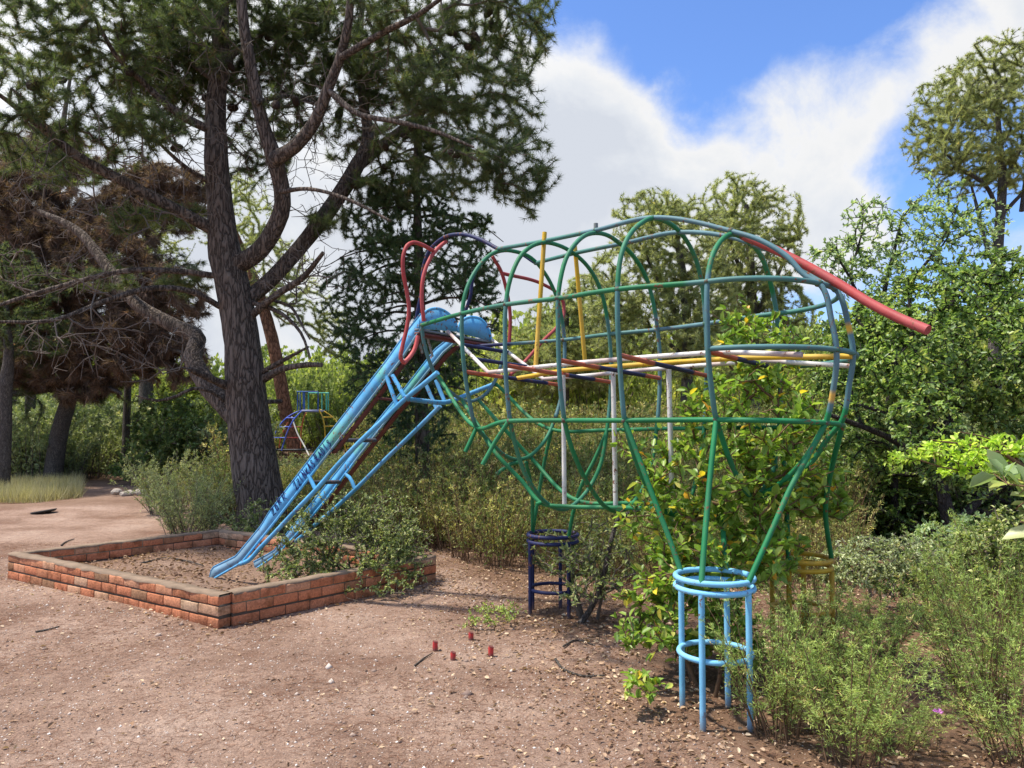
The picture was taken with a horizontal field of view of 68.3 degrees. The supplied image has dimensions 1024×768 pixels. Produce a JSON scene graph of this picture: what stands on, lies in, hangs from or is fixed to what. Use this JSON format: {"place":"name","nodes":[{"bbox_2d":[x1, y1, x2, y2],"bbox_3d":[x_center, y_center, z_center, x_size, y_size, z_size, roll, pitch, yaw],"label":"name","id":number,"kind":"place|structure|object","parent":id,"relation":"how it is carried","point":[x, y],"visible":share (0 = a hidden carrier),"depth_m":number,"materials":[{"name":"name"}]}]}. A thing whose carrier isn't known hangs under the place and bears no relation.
{"place":"outdoors","nodes":[
{"label":"outdoors","id":0,"kind":"place"},
{"bbox_2d":[30,508,56,513],"bbox_3d":[-8.031,2.197,12.948,0.400,0.120,0.400,0,-3,0],"label":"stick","id":1,"kind":"object","parent":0,"point":[43,511],"visible":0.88,"depth_m":12.81,"materials":[{"name":"black wood"}]},
{"bbox_2d":[0,470,88,502],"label":"dry grass","id":2,"kind":"structure","parent":0,"point":[28,489],"depth_m":15.60,"materials":[{"name":"yellow plant"}]},
{"bbox_2d":[0,448,1023,767],"bbox_3d":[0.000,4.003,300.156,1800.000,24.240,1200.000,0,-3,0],"label":"ground","id":3,"kind":"structure","parent":0,"point":[96,512],"depth_m":4.59,"materials":[{"name":"brown soil"}]},
{"bbox_2d":[0,240,76,486],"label":"pine tree","id":4,"kind":"object","parent":3,"relation":"on","point":[10,354],"visible":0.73,"depth_m":16.96,"materials":[{"name":"green plant"}]},
{"bbox_2d":[35,626,58,632],"bbox_3d":[-3.529,1.867,5.743,0.031,0.020,0.180,-1,-3,28],"label":"stick","id":5,"kind":"object","parent":3,"relation":"on","point":[37,631],"visible":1,"depth_m":5.72,"materials":[{"name":"grey wood"}]},
{"bbox_2d":[25,254,76,414],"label":"pine tree","id":6,"kind":"object","parent":3,"relation":"on","point":[33,406],"depth_m":22.91,"materials":[{"name":"grey plant"}]},
{"bbox_2d":[0,80,215,479],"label":"pine tree","id":7,"kind":"object","parent":3,"relation":"on","point":[72,389],"visible":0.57,"depth_m":18.76,"materials":[{"name":"brown plant"}]},
{"bbox_2d":[111,488,142,496],"bbox_3d":[-8.090,2.298,15.963,0.703,0.192,0.544,1,-3,-26],"label":"stone heap","id":8,"kind":"object","parent":3,"relation":"on","point":[116,491],"visible":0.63,"depth_m":15.84,"materials":[{"name":"grey stone"}]},
{"bbox_2d":[89,214,182,477],"bbox_3d":[-10.595,-0.927,21.073,3.197,7.886,3.155,0,-3,0],"label":"pine tree","id":9,"kind":"object","parent":3,"relation":"on","point":[126,419],"visible":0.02,"depth_m":20.91,"materials":[{"name":"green plant"}]},
{"bbox_2d":[93,206,203,409],"bbox_3d":[-12.499,-1.389,26.110,4.010,10.254,3.163,0,-3,0],"label":"pine tree","id":10,"kind":"object","parent":3,"relation":"on","point":[145,389],"visible":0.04,"depth_m":25.95,"materials":[{"name":"green plant"}]},
{"bbox_2d":[104,392,224,484],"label":"leafy bush","id":11,"kind":"object","parent":3,"relation":"on","point":[162,442],"visible":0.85,"depth_m":18.98,"materials":[{"name":"green plant"}]},
{"bbox_2d":[109,449,223,514],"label":"broom shrub","id":12,"kind":"object","parent":3,"relation":"on","point":[145,484],"visible":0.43,"depth_m":13.07,"materials":[{"name":"green plant"}]},
{"bbox_2d":[152,375,222,439],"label":"leafy bush","id":13,"kind":"object","parent":3,"relation":"on","point":[161,393],"visible":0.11,"depth_m":20.95,"materials":[{"name":"green plant"}]},
{"bbox_2d":[131,464,244,534],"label":"broom shrub","id":14,"kind":"object","parent":3,"relation":"on","point":[212,506],"visible":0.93,"depth_m":10.24,"materials":[{"name":"green plant"}]},
{"bbox_2d":[11,386,365,480],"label":"undergrowth","id":15,"kind":"object","parent":3,"relation":"on","point":[94,440],"visible":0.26,"depth_m":20.54,"materials":[{"name":"green plant"}]},
{"bbox_2d":[8,529,435,628],"bbox_3d":[-2.943,1.859,7.615,3.757,0.300,2.285,-2,-3,33],"label":"brick sandbox","id":16,"kind":"object","parent":3,"relation":"on","point":[62,568],"visible":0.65,"depth_m":6.71,"materials":[{"name":"brown brick"}]},
{"bbox_2d":[80,544,359,590],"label":"sandbox soil","id":17,"kind":"structure","parent":16,"relation":"in","point":[212,582],"depth_m":7.84,"materials":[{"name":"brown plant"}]},
{"bbox_2d":[141,557,203,565],"bbox_3d":[-3.535,1.903,8.090,0.737,0.021,0.334,-1,-3,12],"label":"stick","id":18,"kind":"object","parent":17,"relation":"on","point":[173,558],"visible":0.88,"depth_m":8.11,"materials":[{"name":"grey wood"}]},
{"bbox_2d":[158,453,285,520],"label":"broom shrub","id":19,"kind":"object","parent":3,"relation":"on","point":[184,474],"visible":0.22,"depth_m":11.90,"materials":[{"name":"green plant"}]},
{"bbox_2d":[212,496,308,548],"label":"rockrose bush","id":20,"kind":"object","parent":3,"relation":"on","point":[245,522],"visible":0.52,"depth_m":9.64,"materials":[{"name":"green plant"}]},
{"bbox_2d":[191,172,354,461],"bbox_3d":[-8.745,-2.105,27.087,6.185,11.561,3.904,0,-3,0],"label":"pine tree","id":21,"kind":"object","parent":3,"relation":"on","point":[275,355],"visible":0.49,"depth_m":26.91,"materials":[{"name":"green plant"}]},
{"bbox_2d":[0,0,562,534],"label":"pine tree","id":22,"kind":"object","parent":3,"relation":"on","point":[154,60],"visible":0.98,"depth_m":10.45,"materials":[{"name":"green plant"}]},
{"bbox_2d":[275,391,345,455],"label":"climbing dome","id":23,"kind":"structure","parent":3,"relation":"on","point":[308,410],"depth_m":23.59,"materials":[{"name":"paint"}]},
{"bbox_2d":[257,488,433,600],"bbox_3d":[-1.569,1.511,7.262,1.615,1.063,1.483,0,-3,0],"label":"rockrose bush","id":24,"kind":"object","parent":3,"relation":"on","point":[403,551],"visible":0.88,"depth_m":7.15,"materials":[{"name":"green plant"}]},
{"bbox_2d":[314,110,512,490],"bbox_3d":[-1.560,-1.032,11.654,3.154,6.560,2.428,0,-3,0],"label":"cedar tree","id":25,"kind":"object","parent":3,"relation":"on","point":[388,243],"visible":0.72,"depth_m":11.35,"materials":[{"name":"green plant"}]},
{"bbox_2d":[414,652,432,665],"bbox_3d":[-0.591,1.833,5.034,0.019,0.012,0.285,-1,-3,17],"label":"stick","id":26,"kind":"object","parent":3,"relation":"on","point":[419,661],"visible":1,"depth_m":5.01,"materials":[{"name":"grey wood"}]},
{"bbox_2d":[433,640,437,651],"bbox_3d":[-0.533,1.845,5.251,0.039,0.121,0.037,0,-3,0],"label":"post stub","id":27,"kind":"object","parent":3,"relation":"on","point":[435,645],"visible":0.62,"depth_m":5.24,"materials":[{"name":"paint"}]},
{"bbox_2d":[450,651,455,660],"bbox_3d":[-0.392,1.839,5.041,0.039,0.112,0.037,0,-3,0],"label":"post stub","id":28,"kind":"object","parent":3,"relation":"on","point":[452,655],"visible":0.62,"depth_m":5.03,"materials":[{"name":"paint"}]},
{"bbox_2d":[469,631,473,640],"bbox_3d":[-0.298,1.862,5.511,0.039,0.112,0.037,0,-3,0],"label":"post stub","id":29,"kind":"object","parent":3,"relation":"on","point":[471,635],"visible":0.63,"depth_m":5.50,"materials":[{"name":"paint"}]},
{"bbox_2d":[488,645,493,656],"bbox_3d":[-0.142,1.837,5.123,0.039,0.124,0.037,0,-3,0],"label":"post stub","id":30,"kind":"object","parent":3,"relation":"on","point":[490,651],"visible":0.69,"depth_m":5.11,"materials":[{"name":"paint"}]},
{"bbox_2d":[458,599,526,632],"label":"young plant","id":31,"kind":"object","parent":3,"relation":"on","point":[502,610],"visible":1,"depth_m":5.88,"materials":[{"name":"green plant"}]},
{"bbox_2d":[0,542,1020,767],"bbox_3d":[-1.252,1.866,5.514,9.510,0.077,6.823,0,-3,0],"label":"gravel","id":32,"kind":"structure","parent":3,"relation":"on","point":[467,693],"depth_m":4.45,"materials":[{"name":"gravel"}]},
{"bbox_2d":[0,542,1023,767],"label":"fallen needles","id":33,"kind":"object","parent":3,"relation":"on","point":[257,707],"visible":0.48,"depth_m":4.41,"materials":[{"name":"brown plant"}]},
{"bbox_2d":[0,540,1023,767],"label":"leaf litter","id":34,"kind":"object","parent":3,"relation":"on","point":[695,738],"visible":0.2,"depth_m":4.65,"materials":[{"name":"brown plant"}]},
{"bbox_2d":[16,294,1023,458],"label":"wood","id":35,"kind":"object","parent":3,"relation":"on","point":[331,378],"visible":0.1,"depth_m":29.04,"materials":[{"name":"green plant"}]},
{"bbox_2d":[191,389,886,592],"bbox_3d":[0.265,1.101,14.606,18.266,2.606,15.664,0,-3,0],"label":"thicket","id":36,"kind":"object","parent":3,"relation":"on","point":[469,498],"visible":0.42,"depth_m":9.59,"materials":[{"name":"green plant"}]},
{"bbox_2d":[487,273,633,414],"bbox_3d":[1.727,0.579,27.031,5.339,9.301,4.116,0,-3,0],"label":"pine tree","id":37,"kind":"object","parent":3,"relation":"on","point":[548,354],"visible":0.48,"depth_m":26.48,"materials":[{"name":"green plant"}]},
{"bbox_2d":[209,215,931,731],"bbox_3d":[0.107,0.396,6.247,6.319,3.252,2.299,-2,-4,42],"label":"elephant climbing frame","id":38,"kind":"object","parent":3,"relation":"on","point":[433,319],"visible":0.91,"depth_m":5.15,"materials":[{"name":"paint"}]},
{"bbox_2d":[562,639,594,646],"bbox_3d":[0.463,1.851,5.400,0.240,0.014,0.150,0,-3,-8],"label":"stick","id":39,"kind":"object","parent":3,"relation":"on","point":[567,643],"visible":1,"depth_m":5.40,"materials":[{"name":"grey wood"}]},
{"bbox_2d":[554,658,604,676],"bbox_3d":[0.389,1.823,4.832,0.133,0.018,0.438,2,-4,-42],"label":"stick","id":40,"kind":"object","parent":3,"relation":"on","point":[564,669],"visible":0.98,"depth_m":4.73,"materials":[{"name":"grey wood"}]},
{"bbox_2d":[522,513,642,620],"bbox_3d":[0.606,1.491,6.072,0.818,0.902,1.047,1,-3,-25],"label":"rockrose bush","id":41,"kind":"object","parent":3,"relation":"on","point":[588,570],"visible":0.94,"depth_m":5.94,"materials":[{"name":"green plant"}]},
{"bbox_2d":[577,510,639,622],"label":"bare stem","id":42,"kind":"object","parent":3,"relation":"on","point":[587,613],"visible":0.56,"depth_m":5.88,"materials":[{"name":"brown plant"}]},
{"bbox_2d":[619,667,672,706],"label":"young plant","id":43,"kind":"object","parent":3,"relation":"on","point":[648,683],"visible":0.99,"depth_m":4.08,"materials":[{"name":"green plant"}]},
{"bbox_2d":[583,187,745,409],"bbox_3d":[4.354,-0.768,22.019,4.855,10.064,4.004,0,-3,0],"label":"pine tree","id":44,"kind":"object","parent":3,"relation":"on","point":[632,315],"visible":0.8,"depth_m":21.61,"materials":[{"name":"green plant"}]},
{"bbox_2d":[609,293,859,697],"bbox_3d":[1.449,0.648,4.759,1.687,2.484,1.192,0,-3,0],"label":"leafy shrub","id":45,"kind":"object","parent":3,"relation":"on","point":[804,499],"visible":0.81,"depth_m":4.62,"materials":[{"name":"green plant"}]},
{"bbox_2d":[692,169,816,413],"bbox_3d":[7.641,-1.109,24.058,3.952,11.511,4.041,0,-3,0],"label":"pine tree","id":46,"kind":"object","parent":3,"relation":"on","point":[745,254],"visible":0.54,"depth_m":23.54,"materials":[{"name":"green plant"}]},
{"bbox_2d":[698,577,842,745],"bbox_3d":[1.334,1.391,3.882,0.751,0.845,0.786,-1,-3,12],"label":"feathery shrub","id":47,"kind":"object","parent":3,"relation":"on","point":[784,716],"visible":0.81,"depth_m":3.80,"materials":[{"name":"green plant"}]},
{"bbox_2d":[756,574,870,643],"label":"feathery shrub","id":48,"kind":"object","parent":3,"relation":"on","point":[810,599],"visible":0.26,"depth_m":5.35,"materials":[{"name":"green plant"}]},
{"bbox_2d":[762,554,932,695],"bbox_3d":[1.976,1.457,4.485,0.853,0.766,0.815,1,-3,-22],"label":"feathery shrub","id":49,"kind":"object","parent":3,"relation":"on","point":[863,618],"visible":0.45,"depth_m":4.50,"materials":[{"name":"green plant"}]},
{"bbox_2d":[762,591,945,728],"bbox_3d":[1.799,1.483,3.995,0.823,0.663,0.815,1,-3,-11],"label":"feathery shrub","id":50,"kind":"object","parent":3,"relation":"on","point":[860,673],"visible":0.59,"depth_m":3.96,"materials":[{"name":"green plant"}]},
{"bbox_2d":[753,606,958,767],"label":"feathery shrub","id":51,"kind":"object","parent":3,"relation":"on","point":[880,725],"visible":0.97,"depth_m":3.50,"materials":[{"name":"green plant"}]},
{"bbox_2d":[809,530,942,599],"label":"shrub","id":52,"kind":"object","parent":3,"relation":"on","point":[892,551],"visible":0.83,"depth_m":6.02,"materials":[{"name":"green plant"}]},
{"bbox_2d":[836,583,936,660],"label":"feathery shrub","id":53,"kind":"object","parent":3,"relation":"on","point":[897,622],"visible":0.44,"depth_m":5.05,"materials":[{"name":"green plant"}]},
{"bbox_2d":[753,395,1023,538],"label":"understorey","id":54,"kind":"object","parent":3,"relation":"on","point":[951,487],"visible":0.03,"depth_m":10.21,"materials":[{"name":"green plant"}]},
{"bbox_2d":[834,661,977,756],"bbox_3d":[1.925,1.605,3.672,0.584,0.370,0.557,3,-4,-42],"label":"feathery shrub","id":55,"kind":"object","parent":3,"relation":"on","point":[919,738],"visible":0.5,"depth_m":3.63,"materials":[{"name":"green plant"}]},
{"bbox_2d":[806,169,1013,536],"bbox_3d":[5.356,-0.364,9.930,2.882,5.057,1.199,0,-3,-9],"label":"oak tree","id":56,"kind":"object","parent":3,"relation":"on","point":[833,250],"visible":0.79,"depth_m":9.97,"materials":[{"name":"green plant"}]},
{"bbox_2d":[799,245,1023,547],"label":"oak tree","id":57,"kind":"object","parent":3,"relation":"on","point":[906,379],"visible":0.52,"depth_m":8.47,"materials":[{"name":"green plant"}]},
{"bbox_2d":[869,561,976,600],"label":"shrub","id":58,"kind":"object","parent":3,"relation":"on","point":[901,591],"visible":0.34,"depth_m":5.93,"materials":[{"name":"green plant"}]},
{"bbox_2d":[933,708,942,750],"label":"pink flower","id":59,"kind":"object","parent":3,"relation":"on","point":[939,710],"visible":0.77,"depth_m":3.63,"materials":[{"name":"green plant"}]},
{"bbox_2d":[893,524,1005,638],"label":"feathery shrub","id":60,"kind":"object","parent":3,"relation":"on","point":[921,578],"visible":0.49,"depth_m":5.49,"materials":[{"name":"green plant"}]},
{"bbox_2d":[883,431,1023,485],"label":"sapling","id":61,"kind":"object","parent":3,"relation":"on","point":[1010,451],"visible":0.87,"depth_m":4.54,"materials":[{"name":"green plant"}]},
{"bbox_2d":[905,508,1001,590],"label":"shrub","id":62,"kind":"object","parent":3,"relation":"on","point":[925,527],"visible":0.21,"depth_m":7.08,"materials":[{"name":"green plant"}]},
{"bbox_2d":[888,537,1023,720],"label":"feathery shrub","id":63,"kind":"object","parent":3,"relation":"on","point":[991,668],"visible":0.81,"depth_m":4.08,"materials":[{"name":"green plant"}]},
{"bbox_2d":[898,27,1023,409],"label":"pine tree","id":64,"kind":"object","parent":3,"relation":"on","point":[962,110],"visible":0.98,"depth_m":19.05,"materials":[{"name":"green plant"}]},
{"bbox_2d":[904,604,1023,767],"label":"feathery shrub","id":65,"kind":"object","parent":3,"relation":"on","point":[997,731],"visible":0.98,"depth_m":3.60,"materials":[{"name":"green plant"}]},
{"bbox_2d":[926,511,1023,664],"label":"feathery shrub","id":66,"kind":"object","parent":3,"relation":"on","point":[1009,615],"visible":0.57,"depth_m":4.94,"materials":[{"name":"green plant"}]},
{"bbox_2d":[931,507,1023,615],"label":"feathery shrub","id":67,"kind":"object","parent":3,"relation":"on","point":[942,531],"visible":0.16,"depth_m":6.29,"materials":[{"name":"green plant"}]},
{"bbox_2d":[942,504,1023,609],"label":"shrub","id":68,"kind":"object","parent":3,"relation":"on","point":[994,536],"visible":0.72,"depth_m":5.16,"materials":[{"name":"green plant"}]},
{"bbox_2d":[968,449,1023,539],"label":"oak branch","id":69,"kind":"object","parent":3,"relation":"on","point":[1011,473],"visible":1,"depth_m":2.25,"materials":[{"name":"green plant"}]},
{"bbox_2d":[0,0,1023,378],"label":"sky","id":70,"kind":"structure","parent":0,"point":[810,97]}
]}

